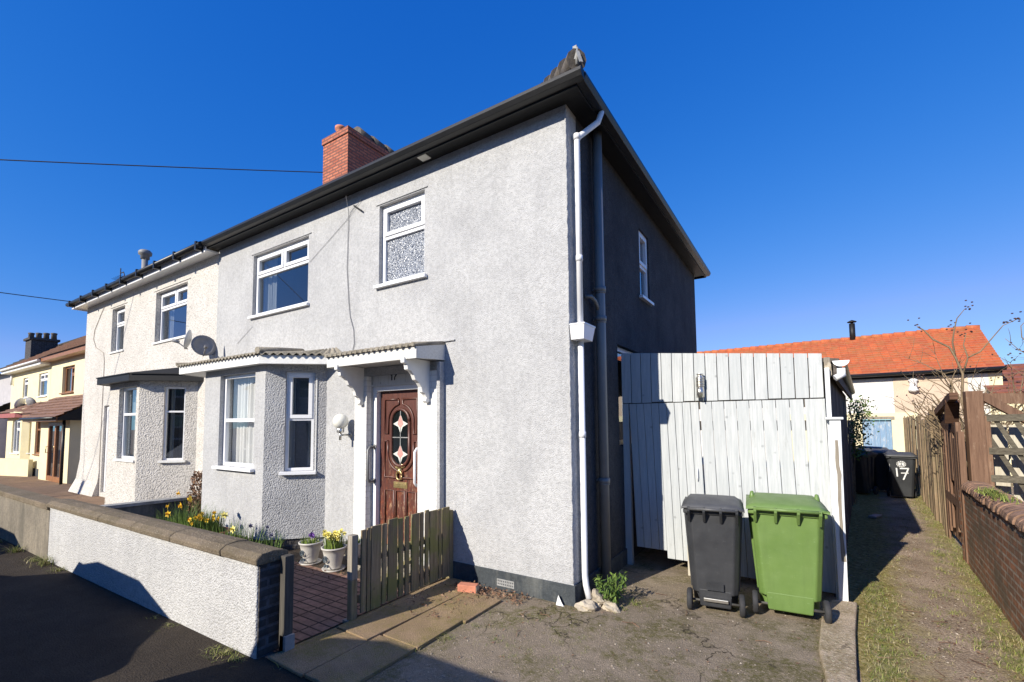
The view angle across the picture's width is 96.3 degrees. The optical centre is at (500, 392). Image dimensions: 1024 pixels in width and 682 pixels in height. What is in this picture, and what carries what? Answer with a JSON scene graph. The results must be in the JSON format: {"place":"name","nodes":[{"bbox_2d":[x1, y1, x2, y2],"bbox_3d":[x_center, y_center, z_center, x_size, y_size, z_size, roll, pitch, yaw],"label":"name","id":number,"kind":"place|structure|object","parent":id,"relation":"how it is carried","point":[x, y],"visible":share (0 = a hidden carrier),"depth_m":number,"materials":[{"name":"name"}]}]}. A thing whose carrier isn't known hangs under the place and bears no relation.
{"place":"outdoors","nodes":[
{"label":"outdoors","id":0,"kind":"place"},
{"bbox_2d":[0,474,77,496],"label":"forecourt","id":1,"kind":"structure","parent":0,"point":[35,484],"depth_m":15.28,"materials":[{"name":"beige concrete"}]},
{"bbox_2d":[0,458,32,476],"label":"garden wall","id":2,"kind":"structure","parent":1,"relation":"on","point":[16,467],"depth_m":18.89,"materials":[{"name":"beige paint"}]},
{"bbox_2d":[55,494,104,504],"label":"neighbour path","id":3,"kind":"structure","parent":0,"point":[98,500],"depth_m":11.37,"materials":[{"name":"beige concrete"}]},
{"bbox_2d":[101,495,200,522],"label":"garden wall","id":4,"kind":"structure","parent":3,"relation":"on","point":[149,508],"depth_m":8.08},
{"bbox_2d":[0,538,311,681],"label":"pavement","id":5,"kind":"structure","parent":0,"point":[65,625],"depth_m":3.88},
{"bbox_2d":[274,561,403,651],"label":"front path","id":6,"kind":"structure","parent":0,"point":[317,608],"depth_m":4.70,"materials":[{"name":"brick"}]},
{"bbox_2d":[0,0,1023,422],"label":"sky","id":7,"kind":"structure","parent":0,"point":[828,164],"materials":[{"name":"blue"}]},
{"bbox_2d":[365,561,825,681],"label":"driveway","id":8,"kind":"structure","parent":0,"point":[651,581],"depth_m":3.75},
{"bbox_2d":[556,595,563,606],"bbox_3d":[0.592,2.061,4.546,0.092,0.090,0.035,-3,-4,33],"label":"plaster shard","id":9,"kind":"object","parent":8,"relation":"on","point":[559,602],"visible":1,"depth_m":4.54,"materials":[{"name":"white paint"}]},
{"bbox_2d":[574,599,596,611],"bbox_3d":[0.834,2.078,4.457,0.225,0.119,0.176,-3,-4,33],"label":"rock","id":10,"kind":"object","parent":8,"relation":"on","point":[587,605],"visible":0.98,"depth_m":4.42,"materials":[{"name":"stone"}]},
{"bbox_2d":[590,588,611,606],"bbox_3d":[0.996,2.060,4.552,0.244,0.217,0.170,-2,-4,23],"label":"rock","id":11,"kind":"object","parent":8,"relation":"on","point":[598,599],"visible":0.55,"depth_m":4.51,"materials":[{"name":"stone"}]},
{"bbox_2d":[601,600,620,612],"bbox_3d":[1.073,2.082,4.432,0.134,0.110,0.186,1,-4,-19],"label":"rock","id":12,"kind":"object","parent":8,"relation":"on","point":[610,606],"visible":0.87,"depth_m":4.39,"materials":[{"name":"stone"}]},
{"bbox_2d":[594,570,629,604],"bbox_3d":[1.086,1.951,4.562,0.348,0.361,0.401,-3,-4,33],"label":"weed","id":13,"kind":"object","parent":8,"relation":"on","point":[613,592],"visible":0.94,"depth_m":4.55,"materials":[{"name":"green plant"}]},
{"bbox_2d":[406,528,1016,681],"bbox_3d":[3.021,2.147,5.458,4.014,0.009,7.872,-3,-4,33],"label":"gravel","id":14,"kind":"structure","parent":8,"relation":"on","point":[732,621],"depth_m":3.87,"materials":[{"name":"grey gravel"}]},
{"bbox_2d":[681,494,745,617],"bbox_3d":[2.125,1.568,4.558,0.544,1.065,0.676,-2,-4,25],"label":"wheelie bin","id":15,"kind":"object","parent":8,"relation":"on","point":[713,524],"visible":1,"depth_m":4.35,"materials":[{"name":"black plastic"}]},
{"bbox_2d":[621,353,835,593],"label":"side gate","id":16,"kind":"structure","parent":8,"relation":"on","point":[661,404],"depth_m":5.33,"materials":[{"name":"paint"}]},
{"bbox_2d":[695,374,704,400],"bbox_3d":[2.360,-0.059,5.414,0.100,0.328,0.105,-3,-4,33],"label":"wall lamp","id":17,"kind":"object","parent":16,"relation":"attached to","point":[699,382],"visible":1,"depth_m":5.38,"materials":[{"name":"metal"}]},
{"bbox_2d":[746,491,831,623],"bbox_3d":[2.768,1.520,4.444,0.649,1.094,0.826,-2,-4,28],"label":"wheelie bin","id":18,"kind":"object","parent":8,"relation":"on","point":[787,534],"visible":1,"depth_m":4.18,"materials":[{"name":"plastic"}]},
{"bbox_2d":[186,423,1013,681],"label":"ground","id":19,"kind":"structure","parent":0,"point":[859,677],"depth_m":4.90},
{"bbox_2d":[0,484,58,559],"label":"garden wall","id":20,"kind":"structure","parent":19,"relation":"on","point":[24,518],"depth_m":6.81,"materials":[{"name":"beige concrete"}]},
{"bbox_2d":[0,336,85,458],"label":"terraced house","id":21,"kind":"structure","parent":19,"relation":"on","point":[30,377],"depth_m":21.50,"materials":[{"name":"paint"}]},
{"bbox_2d":[9,420,19,454],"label":"window","id":22,"kind":"structure","parent":21,"relation":"in","point":[17,422],"depth_m":20.96,"materials":[{"name":"plastic"}]},
{"bbox_2d":[14,398,25,407],"bbox_3d":[-22.845,0.534,21.928,0.370,0.542,0.620,-3,-4,33],"label":"satellite dish","id":23,"kind":"object","parent":21,"relation":"attached to","point":[19,402],"visible":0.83,"depth_m":21.78,"materials":[{"name":"white metal"}]},
{"bbox_2d":[24,378,27,398],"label":"window","id":24,"kind":"structure","parent":21,"relation":"in","point":[26,379],"depth_m":23.20,"materials":[{"name":"plastic"}]},
{"bbox_2d":[26,397,36,405],"bbox_3d":[-21.703,0.473,21.237,0.556,0.524,0.242,0,-4,-8],"label":"satellite dish","id":25,"kind":"object","parent":21,"relation":"attached to","point":[30,401],"visible":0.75,"depth_m":21.16,"materials":[{"name":"white metal"}]},
{"bbox_2d":[36,372,70,397],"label":"window","id":26,"kind":"structure","parent":21,"relation":"in","point":[44,377],"depth_m":21.52,"materials":[{"name":"plastic"}]},
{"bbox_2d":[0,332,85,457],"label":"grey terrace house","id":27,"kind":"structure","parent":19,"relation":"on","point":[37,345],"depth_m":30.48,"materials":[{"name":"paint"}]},
{"bbox_2d":[19,338,85,484],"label":"terraced house","id":28,"kind":"structure","parent":19,"relation":"on","point":[55,419],"depth_m":17.49,"materials":[{"name":"beige paint"}]},
{"bbox_2d":[32,422,54,456],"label":"window","id":29,"kind":"structure","parent":28,"relation":"in","point":[39,423],"depth_m":19.06,"materials":[{"name":"brown wood"}]},
{"bbox_2d":[45,422,61,482],"bbox_3d":[-16.148,2.128,16.796,3.150,2.230,0.474,-3,-4,33],"label":"porch door","id":30,"kind":"structure","parent":28,"relation":"in","point":[54,477],"depth_m":16.90,"materials":[{"name":"brown wood"}]},
{"bbox_2d":[59,366,74,393],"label":"window","id":31,"kind":"structure","parent":28,"relation":"in","point":[72,368],"depth_m":19.60,"materials":[{"name":"brown plastic"}]},
{"bbox_2d":[65,241,218,504],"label":"cream house","id":32,"kind":"structure","parent":19,"relation":"on","point":[142,426],"depth_m":9.51,"materials":[{"name":"paint"}]},
{"bbox_2d":[109,308,124,353],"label":"window","id":33,"kind":"structure","parent":32,"relation":"in","point":[120,324],"depth_m":11.87,"materials":[{"name":"plastic"}]},
{"bbox_2d":[127,390,132,455],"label":"window","id":34,"kind":"structure","parent":32,"relation":"in","point":[131,393],"depth_m":9.97,"materials":[{"name":"plastic"}]},
{"bbox_2d":[114,387,180,462],"bbox_3d":[-7.231,0.626,9.481,1.090,1.640,0.870,-3,-4,33],"label":"window","id":35,"kind":"structure","parent":32,"relation":"in","point":[126,390],"depth_m":9.41,"materials":[{"name":"plastic"}]},
{"bbox_2d":[152,285,187,344],"bbox_3d":[-6.926,-1.699,10.294,1.740,1.340,0.890,-3,-4,33],"label":"window","id":36,"kind":"structure","parent":32,"relation":"in","point":[176,307],"depth_m":10.48,"materials":[{"name":"plastic"}]},
{"bbox_2d":[157,387,185,462],"bbox_3d":[-6.387,0.628,9.028,0.470,1.475,0.259,0,-4,-12],"label":"window","id":37,"kind":"structure","parent":32,"relation":"in","point":[165,460],"depth_m":9.01,"materials":[{"name":"plastic"}]},
{"bbox_2d":[172,330,213,348],"bbox_3d":[-5.772,-0.983,8.624,0.317,0.376,0.616,-3,-4,33],"label":"satellite dish","id":38,"kind":"object","parent":32,"relation":"attached to","point":[188,339],"visible":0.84,"depth_m":8.46,"materials":[{"name":"white metal"}]},
{"bbox_2d":[191,335,215,355],"bbox_3d":[-5.388,-0.845,8.485,0.337,0.395,0.718,0,-4,-4],"label":"satellite dish","id":39,"kind":"object","parent":32,"relation":"attached to","point":[204,345],"visible":1,"depth_m":8.35,"materials":[{"name":"grey metal"}]},
{"bbox_2d":[47,499,288,658],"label":"garden wall","id":40,"kind":"structure","parent":19,"relation":"on","point":[224,589],"depth_m":4.25,"materials":[{"name":"paint"}]},
{"bbox_2d":[198,525,300,553],"bbox_3d":[-4.615,2.287,6.766,3.200,0.001,2.120,-3,-4,33],"label":"garden bed","id":41,"kind":"object","parent":19,"relation":"on","point":[293,551],"depth_m":6.57,"materials":[{"name":"soil"}]},
{"bbox_2d":[155,505,192,522],"bbox_3d":[-4.809,1.937,6.606,0.672,0.700,0.717,0,-4,0],"label":"daffodil clump","id":42,"kind":"object","parent":41,"relation":"on","point":[167,513],"visible":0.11,"depth_m":6.60,"materials":[{"name":"green plant"}]},
{"bbox_2d":[159,491,214,524],"bbox_3d":[-4.444,1.817,6.477,0.818,0.918,0.853,-3,-4,33],"label":"daffodil clump","id":43,"kind":"object","parent":41,"relation":"on","point":[190,499],"visible":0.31,"depth_m":6.46,"materials":[{"name":"green plant"}]},
{"bbox_2d":[184,470,201,521],"bbox_3d":[-5.492,1.904,8.324,0.396,1.007,0.421,0,-4,0],"label":"dry shrub","id":44,"kind":"object","parent":41,"relation":"on","point":[196,481],"visible":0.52,"depth_m":8.28,"materials":[{"name":"brown plant"}]},
{"bbox_2d":[179,507,228,533],"bbox_3d":[-3.935,1.861,6.055,0.636,0.628,0.620,-3,-4,33],"label":"clump","id":45,"kind":"object","parent":41,"relation":"on","point":[205,522],"visible":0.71,"depth_m":6.00,"materials":[{"name":"plant"}]},
{"bbox_2d":[208,511,248,537],"bbox_3d":[-3.484,1.869,5.800,0.615,0.714,0.696,0,-4,-6],"label":"daffodil clump","id":46,"kind":"object","parent":41,"relation":"on","point":[232,529],"visible":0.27,"depth_m":5.86,"materials":[{"name":"green plant"}]},
{"bbox_2d":[225,523,273,544],"bbox_3d":[-3.187,1.940,5.824,0.674,0.570,0.581,-3,-4,33],"label":"daffodil clump","id":47,"kind":"object","parent":41,"relation":"on","point":[251,536],"visible":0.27,"depth_m":5.88,"materials":[{"name":"green plant"}]},
{"bbox_2d":[263,525,289,547],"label":"daffodil clump","id":48,"kind":"object","parent":41,"relation":"on","point":[271,544],"visible":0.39,"depth_m":5.83,"materials":[{"name":"green plant"}]},
{"bbox_2d":[278,553,294,651],"bbox_3d":[-1.713,1.747,3.688,0.095,0.860,0.080,-3,-4,33],"label":"gate post","id":49,"kind":"object","parent":19,"relation":"on","point":[286,638],"visible":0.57,"depth_m":3.67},
{"bbox_2d":[268,628,366,677],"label":"paving slab","id":50,"kind":"structure","parent":19,"relation":"on","point":[315,652],"depth_m":3.61,"materials":[{"name":"beige concrete"}]},
{"bbox_2d":[342,534,357,622],"bbox_3d":[-1.361,1.739,4.230,0.140,0.840,0.110,-3,-4,33],"label":"gate post","id":51,"kind":"object","parent":19,"relation":"on","point":[352,567],"visible":0.77,"depth_m":4.20,"materials":[{"name":"grey wood"}]},
{"bbox_2d":[305,635,415,681],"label":"paving slab","id":52,"kind":"structure","parent":19,"relation":"on","point":[365,661],"depth_m":3.45,"materials":[{"name":"beige concrete"}]},
{"bbox_2d":[291,548,441,592],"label":"path","id":53,"kind":"structure","parent":19,"relation":"on","point":[299,557],"depth_m":5.91,"materials":[{"name":"tile"}]},
{"bbox_2d":[298,532,322,565],"bbox_3d":[-2.473,2.022,5.982,0.304,0.397,0.304,-3,-4,33],"label":"plant pot","id":54,"kind":"object","parent":53,"relation":"on","point":[310,550],"visible":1,"depth_m":5.90,"materials":[{"name":"ceramic"}]},
{"bbox_2d":[321,528,346,572],"bbox_3d":[-2.068,1.950,5.710,0.310,0.500,0.314,-3,-4,33],"label":"plant pot","id":55,"kind":"object","parent":53,"relation":"on","point":[333,551],"visible":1,"depth_m":5.62,"materials":[{"name":"ceramic"}]},
{"bbox_2d":[344,536,360,556],"bbox_3d":[-1.909,2.022,5.947,0.289,0.361,0.289,-3,-4,33],"label":"plant pot","id":56,"kind":"object","parent":53,"relation":"on","point":[346,549],"visible":0.28,"depth_m":5.88,"materials":[{"name":"ceramic"}]},
{"bbox_2d":[342,554,409,582],"bbox_3d":[-1.485,2.147,5.681,1.270,0.115,0.335,-3,-4,33],"label":"doorstep","id":57,"kind":"object","parent":53,"relation":"on","point":[344,561],"visible":0.02,"depth_m":5.78,"materials":[{"name":"concrete"}]},
{"bbox_2d":[337,604,420,640],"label":"paving slab","id":58,"kind":"structure","parent":19,"relation":"on","point":[381,621],"depth_m":4.13,"materials":[{"name":"beige concrete"}]},
{"bbox_2d":[383,610,461,650],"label":"paving slab","id":59,"kind":"structure","parent":19,"relation":"on","point":[420,631],"depth_m":3.97,"materials":[{"name":"beige concrete"}]},
{"bbox_2d":[388,585,459,613],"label":"paving slab","id":60,"kind":"structure","parent":19,"relation":"on","point":[431,592],"depth_m":4.66,"materials":[{"name":"beige concrete"}]},
{"bbox_2d":[176,45,710,606],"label":"grey house","id":61,"kind":"structure","parent":19,"relation":"on","point":[460,317],"depth_m":5.77,"materials":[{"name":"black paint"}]},
{"bbox_2d":[231,379,233,461],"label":"window","id":62,"kind":"structure","parent":61,"relation":"in","point":[233,379],"depth_m":7.85,"materials":[{"name":"plastic"}]},
{"bbox_2d":[212,373,296,471],"bbox_3d":[-3.866,0.445,7.389,1.240,1.635,0.900,-3,-4,33],"label":"window","id":63,"kind":"structure","parent":61,"relation":"in","point":[244,384],"depth_m":7.35,"materials":[{"name":"plastic"}]},
{"bbox_2d":[247,238,308,319],"bbox_3d":[-3.501,-1.901,8.011,1.820,1.299,0.875,-3,-4,33],"label":"window","id":64,"kind":"structure","parent":61,"relation":"in","point":[285,274],"depth_m":8.21,"materials":[{"name":"plastic"}]},
{"bbox_2d":[279,372,316,474],"bbox_3d":[-2.965,0.446,6.809,0.500,1.505,0.296,0,-4,-12],"label":"window","id":65,"kind":"structure","parent":61,"relation":"in","point":[291,417],"depth_m":6.80,"materials":[{"name":"plastic"}]},
{"bbox_2d":[332,414,351,439],"bbox_3d":[-2.199,0.479,6.388,0.210,0.365,0.275,-3,-4,33],"label":"wall lamp","id":66,"kind":"object","parent":61,"relation":"attached to","point":[340,422],"visible":1,"depth_m":6.31,"materials":[{"name":"metal"}]},
{"bbox_2d":[380,389,417,542],"bbox_3d":[-1.316,0.992,6.058,0.795,2.045,0.095,-3,-4,33],"label":"front door","id":67,"kind":"structure","parent":61,"relation":"in","point":[399,409],"depth_m":6.08,"materials":[{"name":"brown wood"}]},
{"bbox_2d":[373,192,426,289],"bbox_3d":[-1.308,-2.028,6.155,0.945,1.174,0.175,-3,-4,33],"label":"window","id":68,"kind":"structure","parent":61,"relation":"in","point":[403,221],"depth_m":6.21,"materials":[{"name":"plastic"}]},
{"bbox_2d":[617,347,631,444],"bbox_3d":[1.487,0.075,6.643,0.774,1.510,1.440,-3,-4,33],"label":"window","id":69,"kind":"structure","parent":61,"relation":"in","point":[619,350],"depth_m":7.23,"materials":[{"name":"plastic"}]},
{"bbox_2d":[639,231,653,305],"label":"window","id":70,"kind":"structure","parent":61,"relation":"in","point":[643,264],"depth_m":7.30,"materials":[{"name":"plastic"}]},
{"bbox_2d":[446,510,452,577],"bbox_3d":[-0.592,1.801,5.349,0.065,0.850,0.059,-3,-4,33],"label":"gate post","id":71,"kind":"object","parent":19,"relation":"on","point":[451,549],"visible":0.31,"depth_m":5.33,"materials":[{"name":"brown wood"}]},
{"bbox_2d":[357,507,449,612],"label":"picket gate","id":72,"kind":"structure","parent":71,"relation":"attached to","point":[428,545],"depth_m":4.68,"materials":[{"name":"brown wood"}]},
{"bbox_2d":[431,578,471,593],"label":"paving slab","id":73,"kind":"structure","parent":19,"relation":"on","point":[448,582],"depth_m":5.09,"materials":[{"name":"beige concrete"}]},
{"bbox_2d":[430,592,500,623],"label":"paving slab","id":74,"kind":"structure","parent":19,"relation":"on","point":[468,611],"depth_m":4.47,"materials":[{"name":"beige concrete"}]},
{"bbox_2d":[457,582,478,592],"bbox_3d":[-0.342,2.096,4.898,0.213,0.100,0.100,-2,-4,17],"label":"loose brick","id":75,"kind":"object","parent":19,"relation":"on","point":[463,587],"visible":0.75,"depth_m":4.86,"materials":[{"name":"brick"}]},
{"bbox_2d":[0,486,1023,681],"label":"grass","id":76,"kind":"structure","parent":19,"relation":"on","point":[993,493],"depth_m":4.16,"materials":[{"name":"green plant"}]},
{"bbox_2d":[295,514,1023,681],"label":"leaf litter","id":77,"kind":"object","parent":19,"relation":"on","point":[498,594],"visible":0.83,"depth_m":4.59,"materials":[{"name":"brown plant"}]},
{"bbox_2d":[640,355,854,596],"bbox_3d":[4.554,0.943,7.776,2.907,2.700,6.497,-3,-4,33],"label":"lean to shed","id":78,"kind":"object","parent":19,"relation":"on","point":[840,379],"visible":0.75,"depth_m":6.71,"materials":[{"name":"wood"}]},
{"bbox_2d":[819,600,857,681],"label":"drive edging","id":79,"kind":"object","parent":19,"relation":"on","point":[837,650],"visible":0.88,"depth_m":3.62,"materials":[{"name":"beige concrete"}]},
{"bbox_2d":[697,320,1006,469],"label":"outbuilding","id":80,"kind":"structure","parent":19,"relation":"on","point":[877,362],"depth_m":15.78,"materials":[{"name":"orange tile"}]},
{"bbox_2d":[862,420,892,449],"bbox_3d":[12.975,1.886,15.750,0.774,1.880,0.030,-3,-5,39],"label":"door","id":81,"kind":"structure","parent":80,"relation":"in","point":[885,432],"depth_m":15.73,"materials":[{"name":"blue wood"}]},
{"bbox_2d":[881,300,1023,478],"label":"rose bush","id":82,"kind":"object","parent":19,"relation":"on","point":[960,398],"visible":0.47,"depth_m":7.14,"materials":[{"name":"brown plant"}]},
{"bbox_2d":[959,492,968,562],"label":"brick pier","id":83,"kind":"structure","parent":19,"relation":"on","point":[961,527],"depth_m":5.88,"materials":[{"name":"brown brick"}]},
{"bbox_2d":[962,391,1023,483],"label":"gate post","id":84,"kind":"object","parent":83,"relation":"on","point":[974,402],"visible":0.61,"depth_m":5.77,"materials":[{"name":"brown wood"}]},
{"bbox_2d":[985,414,1023,491],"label":"trellis","id":85,"kind":"object","parent":84,"relation":"attached to","point":[1015,477],"visible":0.66,"depth_m":5.64,"materials":[{"name":"brown wood"}]},
{"bbox_2d":[991,425,1023,501],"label":"board fence","id":86,"kind":"object","parent":84,"relation":"attached to","point":[1001,441],"visible":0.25,"depth_m":5.81,"materials":[{"name":"beige wood"}]},
{"bbox_2d":[961,481,1023,640],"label":"brick wall","id":87,"kind":"structure","parent":19,"relation":"on","point":[995,533],"depth_m":4.32,"materials":[{"name":"brick"}]},
{"bbox_2d":[990,323,1023,392],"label":"bare shrub","id":88,"kind":"object","parent":19,"relation":"on","point":[1013,360],"visible":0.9,"depth_m":6.85,"materials":[{"name":"brown plant"}]},
{"bbox_2d":[634,491,835,614],"bbox_3d":[4.122,2.286,7.678,2.400,0.001,9.000,-3,-4,33],"label":"passage","id":89,"kind":"object","parent":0,"point":[653,556],"visible":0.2,"depth_m":5.98},
{"bbox_2d":[824,368,848,600],"bbox_3d":[3.393,0.918,4.616,0.150,2.360,0.165,-3,-4,33],"label":"gate post","id":90,"kind":"object","parent":89,"relation":"on","point":[837,486],"visible":0.85,"depth_m":4.57,"materials":[{"name":"paint"}]},
{"bbox_2d":[847,488,1023,681],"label":"alley path","id":91,"kind":"structure","parent":0,"point":[881,502],"depth_m":4.62,"materials":[{"name":"beige concrete"}]},
{"bbox_2d":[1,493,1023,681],"bbox_3d":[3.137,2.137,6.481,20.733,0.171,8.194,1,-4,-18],"label":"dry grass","id":92,"kind":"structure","parent":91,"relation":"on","point":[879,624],"depth_m":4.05,"materials":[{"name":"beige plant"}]},
{"bbox_2d":[847,420,853,505],"bbox_3d":[9.384,1.638,12.202,0.020,1.810,6.290,-3,-5,38],"label":"board fence","id":93,"kind":"object","parent":91,"relation":"on","point":[851,462],"visible":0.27,"depth_m":9.80,"materials":[{"name":"black wood"}]},
{"bbox_2d":[846,395,878,503],"bbox_3d":[7.893,1.239,10.044,0.688,2.354,1.562,-3,-4,33],"label":"ivy","id":94,"kind":"object","parent":91,"relation":"on","point":[855,434],"visible":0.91,"depth_m":10.02,"materials":[{"name":"green plant"}]},
{"bbox_2d":[853,451,878,494],"bbox_3d":[8.787,1.957,11.283,0.752,1.055,0.614,1,-4,-27],"label":"wheelie bin","id":95,"kind":"object","parent":91,"relation":"on","point":[864,470],"visible":0.55,"depth_m":11.07,"materials":[{"name":"black plastic"}]},
{"bbox_2d":[861,446,881,448],"bbox_3d":[8.958,1.343,11.293,0.604,0.079,0.420,1,-4,-15],"label":"crate lid","id":96,"kind":"object","parent":95,"relation":"on","point":[873,447],"visible":0.37,"depth_m":11.10,"materials":[{"name":"blue plastic"}]},
{"bbox_2d":[868,514,882,518],"bbox_3d":[6.957,2.295,8.507,0.327,0.040,0.120,2,-4,-33],"label":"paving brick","id":97,"kind":"object","parent":91,"relation":"on","point":[874,516],"visible":1,"depth_m":8.46,"materials":[{"name":"grey stone"}]},
{"bbox_2d":[870,449,896,489],"bbox_3d":[9.674,1.962,11.531,0.564,1.065,0.686,-3,-5,37],"label":"wheelie bin","id":98,"kind":"object","parent":91,"relation":"on","point":[880,478],"visible":0.35,"depth_m":11.43,"materials":[{"name":"plastic"}]},
{"bbox_2d":[883,452,917,497],"bbox_3d":[9.278,1.906,10.621,0.564,1.065,0.686,-3,-5,37],"label":"wheelie bin","id":99,"kind":"object","parent":91,"relation":"on","point":[900,468],"visible":1,"depth_m":10.47,"materials":[{"name":"black plastic"}]},
{"bbox_2d":[903,407,944,530],"bbox_3d":[9.845,1.420,10.764,0.100,2.055,8.890,-3,-5,38],"label":"board fence","id":100,"kind":"object","parent":91,"relation":"on","point":[923,473],"visible":0.56,"depth_m":9.56,"materials":[{"name":"brown wood"}]},
{"bbox_2d":[928,410,938,520],"bbox_3d":[7.852,1.307,8.277,0.090,1.990,0.090,-3,-4,33],"label":"fence post","id":101,"kind":"object","parent":91,"relation":"on","point":[934,476],"visible":0.43,"depth_m":8.26,"materials":[{"name":"brown wood"}]},
{"bbox_2d":[937,405,953,535],"bbox_3d":[6.986,1.219,7.198,0.085,2.040,0.085,-3,-4,33],"label":"fence post","id":102,"kind":"object","parent":91,"relation":"on","point":[942,477],"visible":0.4,"depth_m":7.19,"materials":[{"name":"brown wood"}]},
{"bbox_2d":[934,392,967,562],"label":"garden gate","id":103,"kind":"structure","parent":91,"relation":"on","point":[954,461],"depth_m":6.27,"materials":[{"name":"brown wood"}]},
{"bbox_2d":[984,364,1023,475],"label":"brown roofed house","id":104,"kind":"structure","parent":0,"point":[1018,376],"depth_m":13.88,"materials":[{"name":"orange tile"}]},
{"bbox_3d":[-19.263,-0.723,5.277,0.270,6.267,0.275,-3,-4,33],"label":"telegraph pole","id":105,"kind":"object","parent":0,"visible":0},
{"bbox_2d":[0,292,67,301],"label":"telephone wire","id":106,"kind":"object","parent":105,"relation":"attached to","point":[32,296],"visible":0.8,"depth_m":12.44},
{"bbox_2d":[0,159,322,172],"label":"telephone wire","id":107,"kind":"object","parent":105,"relation":"attached to","point":[154,166],"visible":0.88,"depth_m":10.39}
]}

